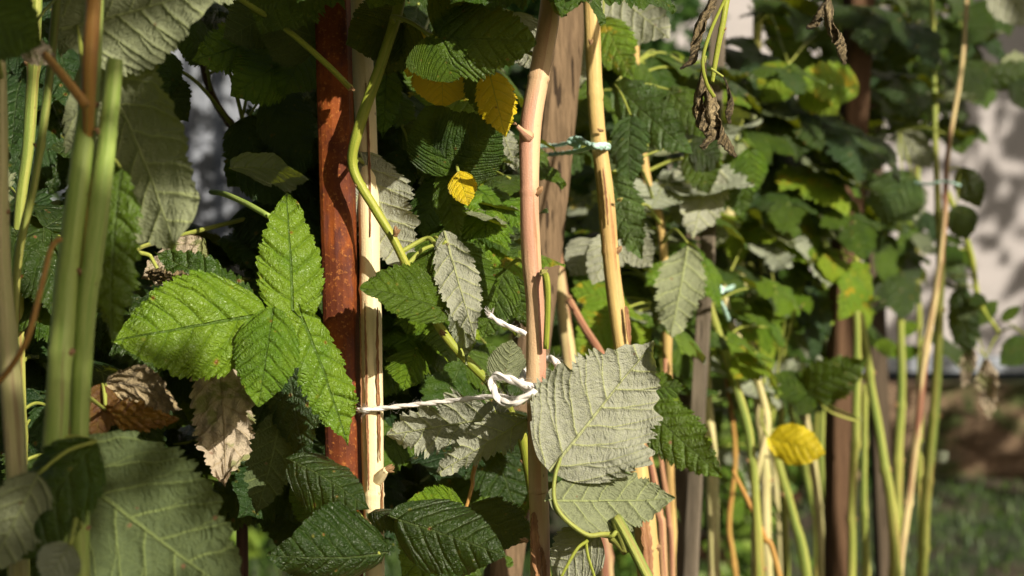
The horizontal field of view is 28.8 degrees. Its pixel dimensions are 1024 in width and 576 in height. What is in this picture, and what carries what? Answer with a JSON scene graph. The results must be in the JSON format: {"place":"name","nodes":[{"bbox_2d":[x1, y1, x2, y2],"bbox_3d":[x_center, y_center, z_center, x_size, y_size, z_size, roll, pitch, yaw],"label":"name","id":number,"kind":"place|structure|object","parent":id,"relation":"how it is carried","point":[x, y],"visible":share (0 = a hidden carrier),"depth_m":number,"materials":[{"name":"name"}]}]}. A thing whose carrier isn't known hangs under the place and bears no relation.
{"place":"outdoors","nodes":[
{"label":"outdoors","id":0,"kind":"place"},
{"bbox_2d":[45,50,259,237],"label":"shed","id":1,"kind":"structure","parent":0,"point":[206,127],"depth_m":7.08,"materials":[{"name":"grey wood"}]},
{"bbox_2d":[233,470,1023,575],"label":"garden ground","id":2,"kind":"structure","parent":0,"point":[559,523],"depth_m":5.71,"materials":[{"name":"plant"}]},
{"bbox_2d":[6,0,61,575],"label":"raspberry cane","id":3,"kind":"object","parent":2,"relation":"on","point":[39,145],"visible":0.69,"depth_m":1.05,"materials":[{"name":"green plant"}]},
{"bbox_2d":[0,0,73,575],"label":"raspberry cane","id":4,"kind":"object","parent":2,"relation":"on","point":[20,35],"visible":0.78,"depth_m":0.96,"materials":[{"name":"green plant"}]},
{"bbox_2d":[46,187,66,200],"bbox_3d":[-1.419,-0.047,4.610,1.119,1.659,0.918,0,3,0],"label":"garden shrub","id":5,"kind":"object","parent":2,"relation":"on","point":[56,196],"depth_m":4.22,"materials":[{"name":"green plant"}]},
{"bbox_2d":[0,0,145,486],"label":"raspberry cane","id":6,"kind":"object","parent":2,"relation":"on","point":[44,229],"visible":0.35,"depth_m":1.25,"materials":[{"name":"green plant"}]},
{"bbox_2d":[0,0,180,575],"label":"raspberry cane","id":7,"kind":"object","parent":2,"relation":"on","point":[51,493],"visible":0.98,"depth_m":0.94,"materials":[{"name":"green plant"}]},
{"bbox_2d":[0,0,245,575],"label":"raspberry cane","id":8,"kind":"object","parent":2,"relation":"on","point":[53,178],"visible":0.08,"depth_m":1.38,"materials":[{"name":"green plant"}]},
{"bbox_2d":[61,0,213,425],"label":"raspberry cane","id":9,"kind":"object","parent":2,"relation":"on","point":[142,34],"visible":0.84,"depth_m":1.02,"materials":[{"name":"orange plant"}]},
{"bbox_2d":[36,57,241,575],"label":"raspberry cane","id":10,"kind":"object","parent":2,"relation":"on","point":[159,505],"visible":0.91,"depth_m":0.99,"materials":[{"name":"green plant"}]},
{"bbox_2d":[182,418,274,559],"bbox_3d":[-0.786,0.495,5.231,0.957,0.519,0.928,0,3,0],"label":"garden shrub","id":11,"kind":"object","parent":2,"relation":"on","point":[257,539],"depth_m":4.91,"materials":[{"name":"green plant"}]},
{"bbox_2d":[111,0,406,575],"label":"raspberry cane","id":12,"kind":"object","parent":2,"relation":"on","point":[254,357],"visible":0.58,"depth_m":1.24,"materials":[{"name":"green plant"}]},
{"bbox_2d":[315,0,362,575],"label":"rusty stake","id":13,"kind":"object","parent":2,"relation":"on","point":[338,221],"visible":0.76,"depth_m":1.26,"materials":[{"name":"metal"}]},
{"bbox_2d":[267,0,505,575],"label":"raspberry cane","id":14,"kind":"object","parent":2,"relation":"on","point":[336,533],"visible":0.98,"depth_m":1.18,"materials":[{"name":"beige plant"}]},
{"bbox_2d":[238,0,550,575],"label":"raspberry cane","id":15,"kind":"object","parent":2,"relation":"on","point":[427,279],"visible":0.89,"depth_m":1.23,"materials":[{"name":"green plant"}]},
{"bbox_2d":[313,0,566,575],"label":"raspberry cane","id":16,"kind":"object","parent":2,"relation":"on","point":[448,151],"visible":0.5,"depth_m":1.35,"materials":[{"name":"green plant"}]},
{"bbox_2d":[509,4,524,106],"bbox_3d":[0.360,-0.787,7.367,1.160,2.844,1.193,0,3,0],"label":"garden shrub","id":17,"kind":"object","parent":2,"relation":"on","point":[515,66],"depth_m":7.43,"materials":[{"name":"green plant"}]},
{"bbox_2d":[315,0,728,364],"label":"garden shrub","id":18,"kind":"object","parent":2,"relation":"on","point":[512,75],"visible":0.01,"depth_m":6.25,"materials":[{"name":"green plant"}]},
{"bbox_2d":[476,227,586,526],"bbox_3d":[-0.147,0.206,5.387,0.944,1.075,0.871,0,3,0],"label":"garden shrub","id":19,"kind":"object","parent":2,"relation":"on","point":[497,340],"depth_m":5.29,"materials":[{"name":"green plant"}]},
{"bbox_2d":[483,3,583,575],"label":"wooden post","id":20,"kind":"object","parent":2,"relation":"on","point":[559,114],"visible":0.4,"depth_m":1.60,"materials":[{"name":"brown wood"}]},
{"bbox_2d":[449,0,676,575],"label":"raspberry cane","id":21,"kind":"object","parent":2,"relation":"on","point":[520,300],"visible":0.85,"depth_m":1.22,"materials":[{"name":"beige plant"}]},
{"bbox_2d":[356,308,561,418],"bbox_3d":[-0.024,0.046,1.242,0.148,0.075,0.074,2,4,35],"label":"string","id":22,"kind":"object","parent":21,"relation":"attached to","point":[523,385],"visible":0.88,"depth_m":1.21,"materials":[{"name":"white fabric"}]},
{"bbox_2d":[680,0,736,157],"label":"raspberry cane","id":23,"kind":"object","parent":21,"relation":"attached to","point":[708,122],"visible":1,"depth_m":1.25,"materials":[{"name":"plant"}]},
{"bbox_2d":[556,253,613,575],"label":"raspberry cane","id":24,"kind":"object","parent":2,"relation":"on","point":[567,343],"visible":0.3,"depth_m":1.72,"materials":[{"name":"beige plant"}]},
{"bbox_2d":[530,340,674,575],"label":"raspberry cane","id":25,"kind":"object","parent":2,"relation":"on","point":[596,416],"visible":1,"depth_m":1.19,"materials":[{"name":"green plant"}]},
{"bbox_2d":[566,298,667,575],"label":"raspberry cane","id":26,"kind":"object","parent":2,"relation":"on","point":[592,340],"visible":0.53,"depth_m":1.56,"materials":[{"name":"brown plant"}]},
{"bbox_2d":[500,0,750,508],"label":"garden shrub","id":27,"kind":"object","parent":2,"relation":"on","point":[686,14],"visible":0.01,"depth_m":5.98,"materials":[{"name":"green plant"}]},
{"bbox_2d":[499,0,762,575],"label":"raspberry cane","id":28,"kind":"object","parent":2,"relation":"on","point":[648,105],"visible":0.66,"depth_m":1.76,"materials":[{"name":"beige plant"}]},
{"bbox_2d":[583,2,722,575],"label":"raspberry cane","id":29,"kind":"object","parent":2,"relation":"on","point":[681,442],"visible":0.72,"depth_m":1.42,"materials":[{"name":"beige plant"}]},
{"bbox_2d":[540,136,610,156],"bbox_3d":[0.043,-0.104,1.490,0.025,0.018,0.196,-1,3,-14],"label":"garden twine","id":30,"kind":"object","parent":29,"relation":"attached to","point":[575,141],"visible":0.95,"depth_m":1.45,"materials":[{"name":"white fabric"}]},
{"bbox_2d":[658,358,674,575],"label":"raspberry cane","id":31,"kind":"object","parent":2,"relation":"on","point":[669,525],"visible":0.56,"depth_m":1.70,"materials":[{"name":"brown plant"}]},
{"bbox_2d":[674,154,699,575],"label":"wooden post","id":32,"kind":"object","parent":2,"relation":"on","point":[680,479],"visible":0.02,"depth_m":2.04,"materials":[{"name":"brown wood"}]},
{"bbox_2d":[683,0,725,575],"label":"wooden batten","id":33,"kind":"object","parent":2,"relation":"on","point":[698,407],"visible":0.46,"depth_m":1.90,"materials":[{"name":"grey wood"}]},
{"bbox_2d":[704,284,734,321],"bbox_3d":[0.211,0.008,1.990,0.026,0.044,0.270,1,3,12],"label":"garden twine","id":34,"kind":"object","parent":33,"relation":"attached to","point":[723,306],"visible":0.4,"depth_m":1.91,"materials":[{"name":"fabric"}]},
{"bbox_2d":[705,358,720,575],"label":"raspberry cane","id":35,"kind":"object","parent":2,"relation":"on","point":[713,529],"visible":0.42,"depth_m":2.00,"materials":[{"name":"plant"}]},
{"bbox_2d":[612,372,813,575],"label":"garden shrub","id":36,"kind":"object","parent":2,"relation":"on","point":[741,535],"visible":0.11,"depth_m":4.88,"materials":[{"name":"green plant"}]},
{"bbox_2d":[724,378,738,575],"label":"raspberry cane","id":37,"kind":"object","parent":2,"relation":"on","point":[734,566],"visible":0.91,"depth_m":2.30,"materials":[{"name":"orange plant"}]},
{"bbox_2d":[692,276,799,575],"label":"raspberry cane","id":38,"kind":"object","parent":2,"relation":"on","point":[745,361],"visible":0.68,"depth_m":1.95,"materials":[{"name":"green plant"}]},
{"bbox_2d":[722,285,770,575],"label":"raspberry cane","id":39,"kind":"object","parent":2,"relation":"on","point":[762,397],"visible":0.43,"depth_m":2.00,"materials":[{"name":"beige plant"}]},
{"bbox_2d":[722,207,772,575],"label":"raspberry cane","id":40,"kind":"object","parent":2,"relation":"on","point":[766,480],"visible":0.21,"depth_m":2.19,"materials":[{"name":"beige plant"}]},
{"bbox_2d":[731,470,782,575],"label":"raspberry cane","id":41,"kind":"object","parent":2,"relation":"on","point":[774,556],"visible":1,"depth_m":1.95,"materials":[{"name":"orange plant"}]},
{"bbox_2d":[649,0,866,575],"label":"raspberry cane","id":42,"kind":"object","parent":2,"relation":"on","point":[773,221],"visible":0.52,"depth_m":2.13,"materials":[{"name":"green plant"}]},
{"bbox_2d":[770,451,781,571],"bbox_3d":[0.339,0.510,2.506,0.057,0.779,0.013,3,4,41],"label":"raspberry cane","id":43,"kind":"object","parent":2,"relation":"on","point":[776,498],"visible":0.34,"depth_m":2.50,"materials":[{"name":"green plant"}]},
{"bbox_2d":[730,265,827,575],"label":"raspberry cane","id":44,"kind":"object","parent":2,"relation":"on","point":[791,338],"visible":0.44,"depth_m":2.19,"materials":[{"name":"green plant"}]},
{"bbox_2d":[787,403,814,520],"bbox_3d":[0.404,0.510,2.607,0.107,0.770,0.014,1,3,18],"label":"raspberry cane","id":45,"kind":"object","parent":2,"relation":"on","point":[804,469],"visible":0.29,"depth_m":2.60,"materials":[{"name":"green plant"}]},
{"bbox_2d":[734,319,870,510],"bbox_3d":[0.851,0.337,6.122,0.587,0.735,0.595,0,3,0],"label":"garden shrub","id":46,"kind":"object","parent":2,"relation":"on","point":[799,487],"visible":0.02,"depth_m":6.17,"materials":[{"name":"green plant"}]},
{"bbox_2d":[795,358,823,575],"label":"raspberry cane","id":47,"kind":"object","parent":2,"relation":"on","point":[817,507],"visible":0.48,"depth_m":2.40,"materials":[{"name":"green plant"}]},
{"bbox_2d":[818,408,824,508],"bbox_3d":[0.403,0.494,2.503,0.014,0.811,0.048,-2,4,-38],"label":"raspberry cane","id":48,"kind":"object","parent":2,"relation":"on","point":[821,441],"visible":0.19,"depth_m":2.50,"materials":[{"name":"green plant"}]},
{"bbox_2d":[743,0,943,575],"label":"raspberry cane","id":49,"kind":"object","parent":2,"relation":"on","point":[896,37],"visible":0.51,"depth_m":2.21,"materials":[{"name":"green plant"}]},
{"bbox_2d":[665,0,1023,479],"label":"house","id":50,"kind":"structure","parent":2,"relation":"on","point":[972,439],"depth_m":6.88,"materials":[{"name":"white paint"}]},
{"bbox_2d":[824,0,874,575],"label":"wooden post","id":51,"kind":"object","parent":2,"relation":"on","point":[839,342],"visible":0.5,"depth_m":2.29,"materials":[{"name":"brown wood"}]},
{"bbox_2d":[846,256,861,575],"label":"raspberry cane","id":52,"kind":"object","parent":2,"relation":"on","point":[855,446],"visible":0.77,"depth_m":2.25,"materials":[{"name":"green plant"}]},
{"bbox_2d":[859,384,870,575],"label":"raspberry cane","id":53,"kind":"object","parent":2,"relation":"on","point":[866,566],"visible":0.94,"depth_m":2.40,"materials":[{"name":"green plant"}]},
{"bbox_2d":[865,104,890,575],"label":"wooden post","id":54,"kind":"object","parent":2,"relation":"on","point":[879,514],"visible":0.29,"depth_m":2.99,"materials":[{"name":"brown wood"}]},
{"bbox_2d":[860,313,902,575],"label":"raspberry cane","id":55,"kind":"object","parent":2,"relation":"on","point":[895,567],"visible":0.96,"depth_m":2.30,"materials":[{"name":"green plant"}]},
{"bbox_2d":[874,315,919,531],"bbox_3d":[0.522,0.449,2.715,0.057,0.880,0.051,-2,4,-35],"label":"raspberry cane","id":56,"kind":"object","parent":2,"relation":"on","point":[900,351],"visible":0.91,"depth_m":2.69,"materials":[{"name":"green plant"}]},
{"bbox_2d":[821,0,1023,554],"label":"raspberry cane","id":57,"kind":"object","parent":2,"relation":"on","point":[899,277],"visible":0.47,"depth_m":2.67,"materials":[{"name":"green plant"}]},
{"bbox_2d":[868,0,985,575],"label":"raspberry cane","id":58,"kind":"object","parent":2,"relation":"on","point":[892,200],"visible":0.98,"depth_m":2.35,"materials":[{"name":"beige plant"}]},
{"bbox_2d":[914,179,960,186],"bbox_3d":[0.493,-0.120,2.279,0.062,0.010,0.025,-1,3,-20],"label":"garden twine","id":59,"kind":"object","parent":58,"relation":"attached to","point":[935,182],"visible":1,"depth_m":2.27,"materials":[{"name":"white fabric"}]},
{"bbox_2d":[880,0,1023,575],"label":"raspberry cane","id":60,"kind":"object","parent":2,"relation":"on","point":[1010,12],"visible":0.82,"depth_m":2.40,"materials":[{"name":"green plant"}]},
{"bbox_2d":[944,191,1023,418],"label":"raspberry cane","id":61,"kind":"object","parent":60,"relation":"attached to","point":[968,314],"visible":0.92,"depth_m":2.50,"materials":[{"name":"green plant"}]},
{"bbox_2d":[489,339,1023,374],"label":"ground","id":62,"kind":"structure","parent":0,"point":[958,373],"depth_m":11.13,"materials":[{"name":"soil"}]},
{"bbox_2d":[806,0,846,64],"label":"raspberry cane","id":63,"kind":"object","parent":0,"point":[825,10],"visible":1,"depth_m":1.32,"materials":[{"name":"plant"}]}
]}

